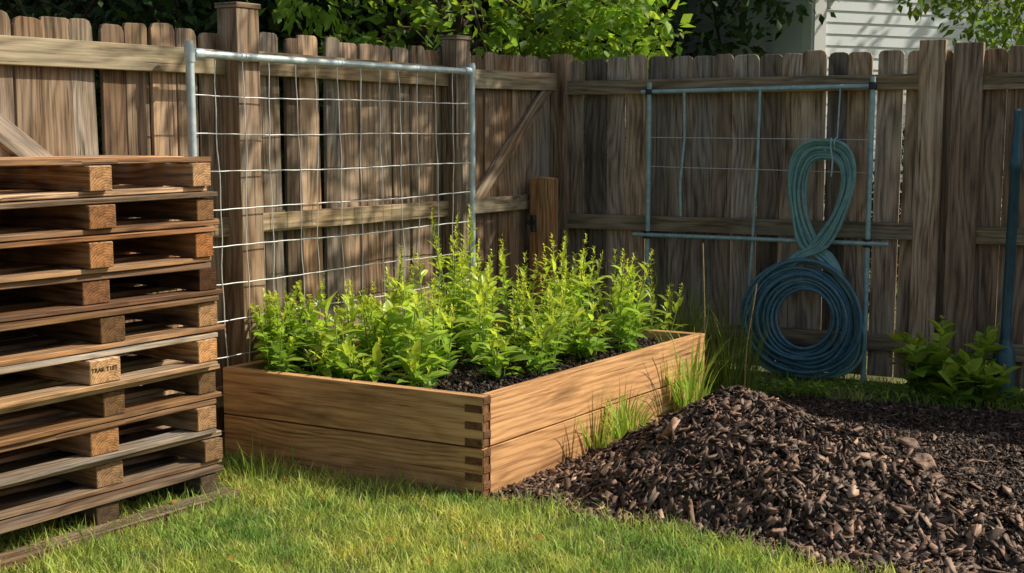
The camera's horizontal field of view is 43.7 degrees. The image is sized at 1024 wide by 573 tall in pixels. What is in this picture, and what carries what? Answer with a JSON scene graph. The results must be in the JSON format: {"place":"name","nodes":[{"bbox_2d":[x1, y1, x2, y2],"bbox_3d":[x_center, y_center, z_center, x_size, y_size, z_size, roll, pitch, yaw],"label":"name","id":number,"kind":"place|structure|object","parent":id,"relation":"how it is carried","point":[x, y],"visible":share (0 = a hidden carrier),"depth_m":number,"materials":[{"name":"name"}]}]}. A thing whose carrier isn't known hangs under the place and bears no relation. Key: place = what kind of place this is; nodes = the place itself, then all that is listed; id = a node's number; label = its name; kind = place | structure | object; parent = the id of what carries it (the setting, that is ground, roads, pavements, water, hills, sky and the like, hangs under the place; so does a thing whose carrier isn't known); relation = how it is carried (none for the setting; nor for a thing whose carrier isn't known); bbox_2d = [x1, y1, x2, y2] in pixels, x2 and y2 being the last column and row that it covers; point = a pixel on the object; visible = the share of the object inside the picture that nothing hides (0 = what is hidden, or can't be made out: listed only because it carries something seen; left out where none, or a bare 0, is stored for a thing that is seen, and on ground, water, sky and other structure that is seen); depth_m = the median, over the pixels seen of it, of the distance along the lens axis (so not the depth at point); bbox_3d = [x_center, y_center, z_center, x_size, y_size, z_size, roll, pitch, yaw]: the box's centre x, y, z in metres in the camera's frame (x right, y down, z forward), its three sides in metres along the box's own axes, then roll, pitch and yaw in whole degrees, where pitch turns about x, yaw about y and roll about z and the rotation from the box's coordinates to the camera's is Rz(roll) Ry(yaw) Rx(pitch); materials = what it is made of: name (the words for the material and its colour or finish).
{"place":"outdoors","nodes":[
{"label":"outdoors","id":0,"kind":"place"},
{"bbox_2d":[0,193,1023,572],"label":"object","id":1,"kind":"structure","parent":0,"point":[576,525],"depth_m":4.51,"materials":[{"name":"plant"}]},
{"bbox_2d":[30,510,130,558],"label":"grass tuft","id":2,"kind":"object","parent":1,"relation":"on","point":[64,532],"visible":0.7,"depth_m":4.35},
{"bbox_2d":[0,0,218,151],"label":"background tree","id":3,"kind":"object","parent":1,"relation":"on","point":[100,13],"visible":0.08,"depth_m":12.92,"materials":[{"name":"green plant"}]},
{"bbox_2d":[0,487,239,572],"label":"ground timber","id":4,"kind":"object","parent":1,"relation":"on","point":[19,556],"visible":0.57,"depth_m":4.42,"materials":[{"name":"brown wood"}]},
{"bbox_2d":[0,455,223,552],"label":"wooden pallet","id":5,"kind":"object","parent":4,"relation":"on","point":[102,508],"visible":0.28,"depth_m":4.53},
{"bbox_2d":[0,425,222,519],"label":"wooden pallet","id":6,"kind":"object","parent":5,"relation":"on","point":[100,477],"visible":0.51,"depth_m":4.57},
{"bbox_2d":[0,386,215,486],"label":"wooden pallet","id":7,"kind":"object","parent":6,"relation":"on","point":[93,444],"visible":0.5,"depth_m":4.51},
{"bbox_2d":[0,354,221,446],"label":"wooden pallet","id":8,"kind":"object","parent":7,"relation":"on","point":[106,405],"visible":0.52,"depth_m":4.53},
{"bbox_2d":[0,326,217,409],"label":"wooden pallet","id":9,"kind":"object","parent":8,"relation":"on","point":[90,371],"visible":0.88,"depth_m":4.45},
{"bbox_2d":[0,286,224,366],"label":"wooden pallet","id":10,"kind":"object","parent":9,"relation":"on","point":[98,330],"visible":0.66,"depth_m":4.51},
{"bbox_2d":[0,262,222,322],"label":"wooden pallet","id":11,"kind":"object","parent":10,"relation":"on","point":[85,293],"visible":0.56,"depth_m":4.52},
{"bbox_2d":[0,226,214,283],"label":"wooden pallet","id":12,"kind":"object","parent":11,"relation":"on","point":[34,259],"visible":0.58,"depth_m":4.50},
{"bbox_2d":[0,191,218,241],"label":"wooden pallet","id":13,"kind":"object","parent":12,"relation":"on","point":[20,220],"visible":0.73,"depth_m":4.47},
{"bbox_2d":[0,155,210,200],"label":"wooden pallet","id":14,"kind":"object","parent":13,"relation":"on","point":[39,177],"visible":1,"depth_m":4.51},
{"bbox_2d":[139,482,222,522],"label":"grass tuft","id":15,"kind":"object","parent":1,"relation":"on","point":[192,503],"visible":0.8,"depth_m":4.68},
{"bbox_2d":[0,0,363,203],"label":"background tree","id":16,"kind":"object","parent":1,"relation":"on","point":[208,25],"visible":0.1,"depth_m":13.55,"materials":[{"name":"green plant"}]},
{"bbox_2d":[0,0,503,192],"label":"tree line","id":17,"kind":"object","parent":1,"relation":"on","point":[58,3],"depth_m":24.97,"materials":[{"name":"green plant"}]},
{"bbox_2d":[226,434,304,486],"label":"grass tuft","id":18,"kind":"object","parent":1,"relation":"on","point":[263,467],"visible":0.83,"depth_m":5.15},
{"bbox_2d":[0,1,572,465],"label":"wooden fence","id":19,"kind":"object","parent":1,"relation":"on","point":[48,97],"visible":0.61,"depth_m":6.08,"materials":[{"name":"wood"}]},
{"bbox_2d":[96,0,527,247],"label":"background tree","id":20,"kind":"object","parent":1,"relation":"on","point":[295,28],"visible":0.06,"depth_m":14.89,"materials":[{"name":"green plant"}]},
{"bbox_2d":[184,40,475,432],"bbox_3d":[-0.770,-0.232,6.167,0.045,1.765,2.037,5,8,33],"label":"garden trellis","id":21,"kind":"object","parent":1,"relation":"on","point":[192,53],"visible":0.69,"depth_m":5.96,"materials":[{"name":"metal"}]},
{"bbox_2d":[267,0,577,172],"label":"background tree","id":22,"kind":"object","parent":1,"relation":"on","point":[408,39],"visible":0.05,"depth_m":13.07,"materials":[{"name":"green plant"}]},
{"bbox_2d":[112,471,746,572],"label":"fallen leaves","id":23,"kind":"object","parent":1,"relation":"on","point":[429,558],"visible":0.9,"depth_m":4.32,"materials":[{"name":"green plant"}]},
{"bbox_2d":[277,0,626,109],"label":"background tree","id":24,"kind":"object","parent":1,"relation":"on","point":[363,27],"depth_m":16.07,"materials":[{"name":"green plant"}]},
{"bbox_2d":[223,317,704,498],"bbox_3d":[-0.138,0.501,5.929,1.279,0.428,2.009,5,8,35],"label":"raised garden bed","id":25,"kind":"object","parent":1,"relation":"on","point":[466,424],"visible":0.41,"depth_m":5.23,"materials":[{"name":"brown wood"}]},
{"bbox_2d":[249,280,300,352],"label":"mint plant","id":26,"kind":"object","parent":25,"relation":"on","point":[291,299],"visible":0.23,"depth_m":5.64,"materials":[{"name":"green plant"}]},
{"bbox_2d":[258,288,297,365],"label":"mint plant","id":27,"kind":"object","parent":25,"relation":"on","point":[268,310],"visible":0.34,"depth_m":5.52,"materials":[{"name":"green plant"}]},
{"bbox_2d":[253,297,304,372],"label":"mint plant","id":28,"kind":"object","parent":25,"relation":"on","point":[269,345],"visible":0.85,"depth_m":5.40,"materials":[{"name":"green plant"}]},
{"bbox_2d":[253,321,305,371],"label":"herb plant","id":29,"kind":"object","parent":25,"relation":"on","point":[297,368],"visible":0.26,"depth_m":5.50,"materials":[{"name":"green plant"}]},
{"bbox_2d":[279,280,324,368],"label":"mint plant","id":30,"kind":"object","parent":25,"relation":"on","point":[308,336],"visible":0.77,"depth_m":5.63,"materials":[{"name":"green plant"}]},
{"bbox_2d":[282,332,343,376],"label":"herb plant","id":31,"kind":"object","parent":25,"relation":"on","point":[321,360],"visible":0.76,"depth_m":5.38,"materials":[{"name":"green plant"}]},
{"bbox_2d":[301,307,367,378],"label":"herb plant","id":32,"kind":"object","parent":25,"relation":"on","point":[328,334],"visible":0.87,"depth_m":5.41,"materials":[{"name":"green plant"}]},
{"bbox_2d":[302,292,367,367],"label":"herb plant","id":33,"kind":"object","parent":25,"relation":"on","point":[351,310],"visible":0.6,"depth_m":5.62,"materials":[{"name":"green plant"}]},
{"bbox_2d":[319,334,384,381],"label":"herb plant","id":34,"kind":"object","parent":25,"relation":"on","point":[347,349],"visible":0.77,"depth_m":5.30,"materials":[{"name":"green plant"}]},
{"bbox_2d":[331,279,383,363],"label":"herb plant","id":35,"kind":"object","parent":25,"relation":"on","point":[347,299],"visible":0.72,"depth_m":5.75,"materials":[{"name":"green plant"}]},
{"bbox_2d":[337,303,398,365],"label":"herb plant","id":36,"kind":"object","parent":25,"relation":"on","point":[364,342],"visible":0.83,"depth_m":5.66,"materials":[{"name":"green plant"}]},
{"bbox_2d":[345,341,403,383],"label":"herb plant","id":37,"kind":"object","parent":25,"relation":"on","point":[373,373],"visible":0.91,"depth_m":5.26,"materials":[{"name":"green plant"}]},
{"bbox_2d":[352,290,398,357],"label":"herb plant","id":38,"kind":"object","parent":25,"relation":"on","point":[363,299],"visible":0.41,"depth_m":5.82,"materials":[{"name":"green plant"}]},
{"bbox_2d":[357,260,409,344],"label":"herb plant","id":39,"kind":"object","parent":25,"relation":"on","point":[393,287],"visible":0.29,"depth_m":6.08,"materials":[{"name":"green plant"}]},
{"bbox_2d":[362,300,415,361],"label":"herb plant","id":40,"kind":"object","parent":25,"relation":"on","point":[386,305],"visible":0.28,"depth_m":5.70,"materials":[{"name":"green plant"}]},
{"bbox_2d":[369,275,432,370],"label":"herb plant","id":41,"kind":"object","parent":25,"relation":"on","point":[395,339],"visible":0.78,"depth_m":5.57,"materials":[{"name":"green plant"}]},
{"bbox_2d":[380,244,426,339],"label":"herb plant","id":42,"kind":"object","parent":25,"relation":"on","point":[394,293],"visible":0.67,"depth_m":6.04,"materials":[{"name":"green plant"}]},
{"bbox_2d":[383,319,451,384],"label":"herb plant","id":43,"kind":"object","parent":25,"relation":"on","point":[419,351],"visible":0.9,"depth_m":5.28,"materials":[{"name":"green plant"}]},
{"bbox_2d":[387,350,448,387],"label":"herb plant","id":44,"kind":"object","parent":25,"relation":"on","point":[413,365],"visible":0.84,"depth_m":5.23,"materials":[{"name":"green plant"}]},
{"bbox_2d":[393,253,463,359],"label":"herb plant","id":45,"kind":"object","parent":25,"relation":"on","point":[421,275],"visible":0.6,"depth_m":5.63,"materials":[{"name":"green plant"}]},
{"bbox_2d":[399,290,465,379],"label":"herb plant","id":46,"kind":"object","parent":25,"relation":"on","point":[449,319],"visible":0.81,"depth_m":5.37,"materials":[{"name":"green plant"}]},
{"bbox_2d":[425,206,474,347],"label":"herb plant","id":47,"kind":"object","parent":25,"relation":"on","point":[456,266],"visible":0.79,"depth_m":6.16,"materials":[{"name":"green plant"}]},
{"bbox_2d":[430,237,475,327],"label":"herb plant","id":48,"kind":"object","parent":25,"relation":"on","point":[439,256],"visible":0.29,"depth_m":6.46,"materials":[{"name":"green plant"}]},
{"bbox_2d":[439,255,492,354],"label":"herb plant","id":49,"kind":"object","parent":25,"relation":"on","point":[477,285],"visible":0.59,"depth_m":5.84,"materials":[{"name":"green plant"}]},
{"bbox_2d":[451,277,484,347],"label":"herb plant","id":50,"kind":"object","parent":25,"relation":"on","point":[461,313],"visible":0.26,"depth_m":6.16,"materials":[{"name":"green plant"}]},
{"bbox_2d":[451,203,492,344],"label":"herb plant","id":51,"kind":"object","parent":25,"relation":"on","point":[473,269],"visible":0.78,"depth_m":6.06,"materials":[{"name":"green plant"}]},
{"bbox_2d":[453,274,513,365],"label":"herb plant","id":52,"kind":"object","parent":25,"relation":"on","point":[473,350],"visible":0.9,"depth_m":5.66,"materials":[{"name":"green plant"}]},
{"bbox_2d":[469,263,505,334],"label":"herb plant","id":53,"kind":"object","parent":25,"relation":"on","point":[490,280],"visible":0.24,"depth_m":6.40,"materials":[{"name":"green plant"}]},
{"bbox_2d":[467,249,507,325],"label":"herb plant","id":54,"kind":"object","parent":25,"relation":"on","point":[490,262],"visible":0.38,"depth_m":6.58,"materials":[{"name":"green plant"}]},
{"bbox_2d":[477,279,509,348],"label":"herb plant","id":55,"kind":"object","parent":25,"relation":"on","point":[495,297],"visible":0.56,"depth_m":6.06,"materials":[{"name":"green plant"}]},
{"bbox_2d":[470,323,534,383],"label":"herb plant","id":56,"kind":"object","parent":25,"relation":"on","point":[494,367],"visible":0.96,"depth_m":5.41,"materials":[{"name":"green plant"}]},
{"bbox_2d":[495,234,528,341],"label":"herb plant","id":57,"kind":"object","parent":25,"relation":"on","point":[506,285],"visible":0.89,"depth_m":6.26,"materials":[{"name":"green plant"}]},
{"bbox_2d":[506,296,544,357],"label":"herb plant","id":58,"kind":"object","parent":25,"relation":"on","point":[515,327],"visible":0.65,"depth_m":5.84,"materials":[{"name":"green plant"}]},
{"bbox_2d":[508,251,545,322],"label":"herb plant","id":59,"kind":"object","parent":25,"relation":"on","point":[514,284],"visible":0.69,"depth_m":6.57,"materials":[{"name":"green plant"}]},
{"bbox_2d":[512,278,555,341],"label":"herb plant","id":60,"kind":"object","parent":25,"relation":"on","point":[527,319],"visible":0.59,"depth_m":6.25,"materials":[{"name":"green plant"}]},
{"bbox_2d":[510,319,563,370],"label":"herb plant","id":61,"kind":"object","parent":25,"relation":"on","point":[527,349],"visible":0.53,"depth_m":5.65,"materials":[{"name":"green plant"}]},
{"bbox_2d":[515,279,570,367],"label":"herb plant","id":62,"kind":"object","parent":25,"relation":"on","point":[551,306],"visible":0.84,"depth_m":5.67,"materials":[{"name":"green plant"}]},
{"bbox_2d":[516,307,571,375],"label":"herb plant","id":63,"kind":"object","parent":25,"relation":"on","point":[542,341],"visible":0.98,"depth_m":5.52,"materials":[{"name":"green plant"}]},
{"bbox_2d":[533,276,573,355],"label":"herb plant","id":64,"kind":"object","parent":25,"relation":"on","point":[555,302],"visible":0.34,"depth_m":6.01,"materials":[{"name":"green plant"}]},
{"bbox_2d":[534,236,573,332],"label":"herb plant","id":65,"kind":"object","parent":25,"relation":"on","point":[545,268],"visible":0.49,"depth_m":6.45,"materials":[{"name":"green plant"}]},
{"bbox_2d":[533,233,578,344],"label":"herb plant","id":66,"kind":"object","parent":25,"relation":"on","point":[570,295],"visible":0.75,"depth_m":6.19,"materials":[{"name":"green plant"}]},
{"bbox_2d":[549,250,587,341],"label":"herb plant","id":67,"kind":"object","parent":25,"relation":"on","point":[561,270],"visible":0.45,"depth_m":6.33,"materials":[{"name":"green plant"}]},
{"bbox_2d":[544,231,604,320],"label":"herb plant","id":68,"kind":"object","parent":25,"relation":"on","point":[596,277],"visible":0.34,"depth_m":6.71,"materials":[{"name":"green plant"}]},
{"bbox_2d":[550,285,600,357],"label":"herb plant","id":69,"kind":"object","parent":25,"relation":"on","point":[580,336],"visible":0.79,"depth_m":5.88,"materials":[{"name":"green plant"}]},
{"bbox_2d":[556,233,602,339],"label":"herb plant","id":70,"kind":"object","parent":25,"relation":"on","point":[582,289],"visible":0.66,"depth_m":6.29,"materials":[{"name":"green plant"}]},
{"bbox_2d":[558,302,612,361],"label":"herb plant","id":71,"kind":"object","parent":25,"relation":"on","point":[598,344],"visible":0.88,"depth_m":5.88,"materials":[{"name":"green plant"}]},
{"bbox_2d":[584,249,631,328],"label":"herb plant","id":72,"kind":"object","parent":25,"relation":"on","point":[617,287],"visible":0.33,"depth_m":6.58,"materials":[{"name":"green plant"}]},
{"bbox_2d":[577,248,654,352],"bbox_3d":[0.493,0.072,6.059,0.389,0.511,0.224,0,7,0],"label":"herb plant","id":73,"kind":"object","parent":25,"relation":"on","point":[625,318],"visible":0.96,"depth_m":6.05,"materials":[{"name":"green plant"}]},
{"bbox_2d":[559,255,695,329],"bbox_3d":[0.587,0.166,7.033,0.883,0.767,0.934,0,7,0],"label":"leafy plant","id":74,"kind":"object","parent":25,"relation":"on","point":[635,295],"visible":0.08,"depth_m":7.08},
{"bbox_2d":[606,290,649,350],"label":"herb plant","id":75,"kind":"object","parent":25,"relation":"on","point":[614,299],"visible":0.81,"depth_m":6.11,"materials":[{"name":"green plant"}]},
{"bbox_2d":[612,252,652,342],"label":"herb plant","id":76,"kind":"object","parent":25,"relation":"on","point":[626,281],"visible":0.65,"depth_m":6.24,"materials":[{"name":"green plant"}]},
{"bbox_2d":[637,267,688,331],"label":"herb plant","id":77,"kind":"object","parent":25,"relation":"on","point":[675,307],"visible":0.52,"depth_m":6.55,"materials":[{"name":"green plant"}]},
{"bbox_2d":[259,0,694,79],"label":"deciduous tree","id":78,"kind":"object","parent":1,"relation":"on","point":[605,19],"visible":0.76,"depth_m":9.83,"materials":[{"name":"green plant"}]},
{"bbox_2d":[0,360,1023,572],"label":"grass","id":79,"kind":"structure","parent":1,"relation":"on","point":[735,558],"depth_m":4.36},
{"bbox_2d":[469,0,839,168],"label":"background tree","id":80,"kind":"object","parent":1,"relation":"on","point":[742,27],"visible":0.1,"depth_m":14.20,"materials":[{"name":"green plant"}]},
{"bbox_2d":[608,253,756,346],"bbox_3d":[0.879,0.179,6.911,0.876,0.769,0.881,0,7,0],"label":"grass tuft","id":81,"kind":"object","parent":1,"relation":"on","point":[679,316],"visible":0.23,"depth_m":6.92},
{"bbox_2d":[659,281,760,390],"bbox_3d":[1.037,0.260,6.959,0.568,0.598,0.632,-4,8,-31],"label":"grass tuft","id":82,"kind":"object","parent":1,"relation":"on","point":[719,367],"visible":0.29,"depth_m":6.87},
{"bbox_2d":[685,289,786,393],"bbox_3d":[1.147,0.283,6.817,0.624,0.586,0.680,0,7,0],"label":"grass tuft","id":83,"kind":"object","parent":1,"relation":"on","point":[727,374],"visible":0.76,"depth_m":6.74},
{"bbox_2d":[487,385,1023,572],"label":"mulch pile","id":84,"kind":"object","parent":1,"relation":"on","point":[822,476],"visible":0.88,"depth_m":4.62,"materials":[{"name":"wood"}]},
{"bbox_2d":[574,404,624,448],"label":"grass tuft","id":85,"kind":"object","parent":84,"relation":"on","point":[598,439],"visible":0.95,"depth_m":5.35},
{"bbox_2d":[590,378,664,441],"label":"grass tuft","id":86,"kind":"object","parent":84,"relation":"on","point":[628,423],"visible":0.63,"depth_m":5.55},
{"bbox_2d":[631,314,740,410],"bbox_3d":[0.811,0.376,6.069,0.613,0.484,0.656,-4,8,-31],"label":"grass tuft","id":87,"kind":"object","parent":84,"relation":"on","point":[690,384],"visible":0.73,"depth_m":6.04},
{"bbox_2d":[702,243,756,387],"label":"dry stalk","id":88,"kind":"object","parent":84,"relation":"on","point":[751,313],"visible":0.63,"depth_m":6.60,"materials":[{"name":"plant"}]},
{"bbox_2d":[894,436,920,450],"bbox_3d":[1.744,0.692,5.628,0.078,0.052,0.148,-2,7,-19],"label":"rock","id":89,"kind":"object","parent":84,"relation":"on","point":[906,442],"visible":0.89,"depth_m":5.59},
{"bbox_2d":[911,453,936,469],"bbox_3d":[1.702,0.724,5.287,0.100,0.062,0.174,1,7,10],"label":"rock","id":90,"kind":"object","parent":84,"relation":"on","point":[923,461],"visible":0.95,"depth_m":5.25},
{"bbox_2d":[632,76,888,381],"bbox_3d":[1.394,-0.332,7.300,1.493,1.690,0.061,4,8,27],"label":"pipe frame","id":91,"kind":"object","parent":1,"relation":"on","point":[866,243],"visible":0.87,"depth_m":7.26,"materials":[{"name":"metal"}]},
{"bbox_2d":[748,139,865,378],"bbox_3d":[1.655,-0.152,7.124,0.661,1.337,0.074,3,8,26],"label":"garden hose","id":92,"kind":"object","parent":91,"relation":"attached to","point":[806,155],"visible":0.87,"depth_m":7.07,"materials":[{"name":"teal rubber"}]},
{"bbox_2d":[540,0,1023,249],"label":"walls","id":93,"kind":"structure","parent":1,"relation":"on","point":[875,28],"depth_m":14.28,"materials":[{"name":"paint"}]},
{"bbox_2d":[802,0,1004,54],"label":"trim","id":94,"kind":"structure","parent":93,"relation":"attached to","point":[813,33],"depth_m":13.76,"materials":[{"name":"paint"}]},
{"bbox_2d":[549,39,1023,388],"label":"wooden fence","id":95,"kind":"object","parent":1,"relation":"on","point":[948,232],"visible":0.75,"depth_m":7.21,"materials":[{"name":"brown wood"}]},
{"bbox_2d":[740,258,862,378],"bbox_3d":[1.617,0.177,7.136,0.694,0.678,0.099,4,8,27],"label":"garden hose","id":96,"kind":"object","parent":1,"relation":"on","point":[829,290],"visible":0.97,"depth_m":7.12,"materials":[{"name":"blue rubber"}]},
{"bbox_2d":[728,372,1023,406],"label":"ground cover weeds","id":97,"kind":"object","parent":1,"relation":"on","point":[815,385],"visible":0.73,"depth_m":6.72,"materials":[{"name":"green plant"}]},
{"bbox_2d":[888,332,956,396],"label":"broadleaf weed","id":98,"kind":"object","parent":1,"relation":"on","point":[915,355],"visible":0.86,"depth_m":6.72,"materials":[{"name":"green plant"}]},
{"bbox_2d":[897,315,1011,397],"bbox_3d":[2.302,0.369,6.702,0.503,0.446,0.448,0,7,0],"label":"broadleaf weed","id":99,"kind":"object","parent":1,"relation":"on","point":[944,328],"visible":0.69,"depth_m":6.62,"materials":[{"name":"green plant"}]},
{"bbox_2d":[928,354,982,406],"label":"broadleaf weed","id":100,"kind":"object","parent":1,"relation":"on","point":[949,367],"visible":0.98,"depth_m":6.54,"materials":[{"name":"green plant"}]},
{"bbox_2d":[894,0,1023,52],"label":"deciduous tree","id":101,"kind":"object","parent":1,"relation":"on","point":[986,15],"visible":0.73,"depth_m":11.09,"materials":[{"name":"green plant"}]},
{"bbox_2d":[950,323,999,400],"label":"broadleaf weed","id":102,"kind":"object","parent":1,"relation":"on","point":[964,355],"visible":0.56,"depth_m":6.64,"materials":[{"name":"green plant"}]},
{"bbox_2d":[957,359,1021,405],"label":"broadleaf weed","id":103,"kind":"object","parent":1,"relation":"on","point":[987,381],"visible":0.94,"depth_m":6.50,"materials":[{"name":"green plant"}]},
{"bbox_2d":[992,109,1023,402],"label":"metal pole","id":104,"kind":"object","parent":1,"relation":"on","point":[1005,356],"visible":0.66,"depth_m":6.57,"materials":[{"name":"metal"}]},
{"bbox_2d":[527,176,557,319],"bbox_3d":[0.181,-0.094,7.663,0.186,1.130,0.148,0,7,0],"label":"wooden post","id":105,"kind":"object","parent":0,"point":[542,221],"visible":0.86,"depth_m":7.59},
{"bbox_2d":[823,124,1004,312],"bbox_3d":[2.835,-0.442,8.589,1.694,1.615,1.298,0,7,0],"label":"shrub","id":106,"kind":"object","parent":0,"point":[901,172],"visible":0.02,"depth_m":8.52,"materials":[{"name":"green plant"}]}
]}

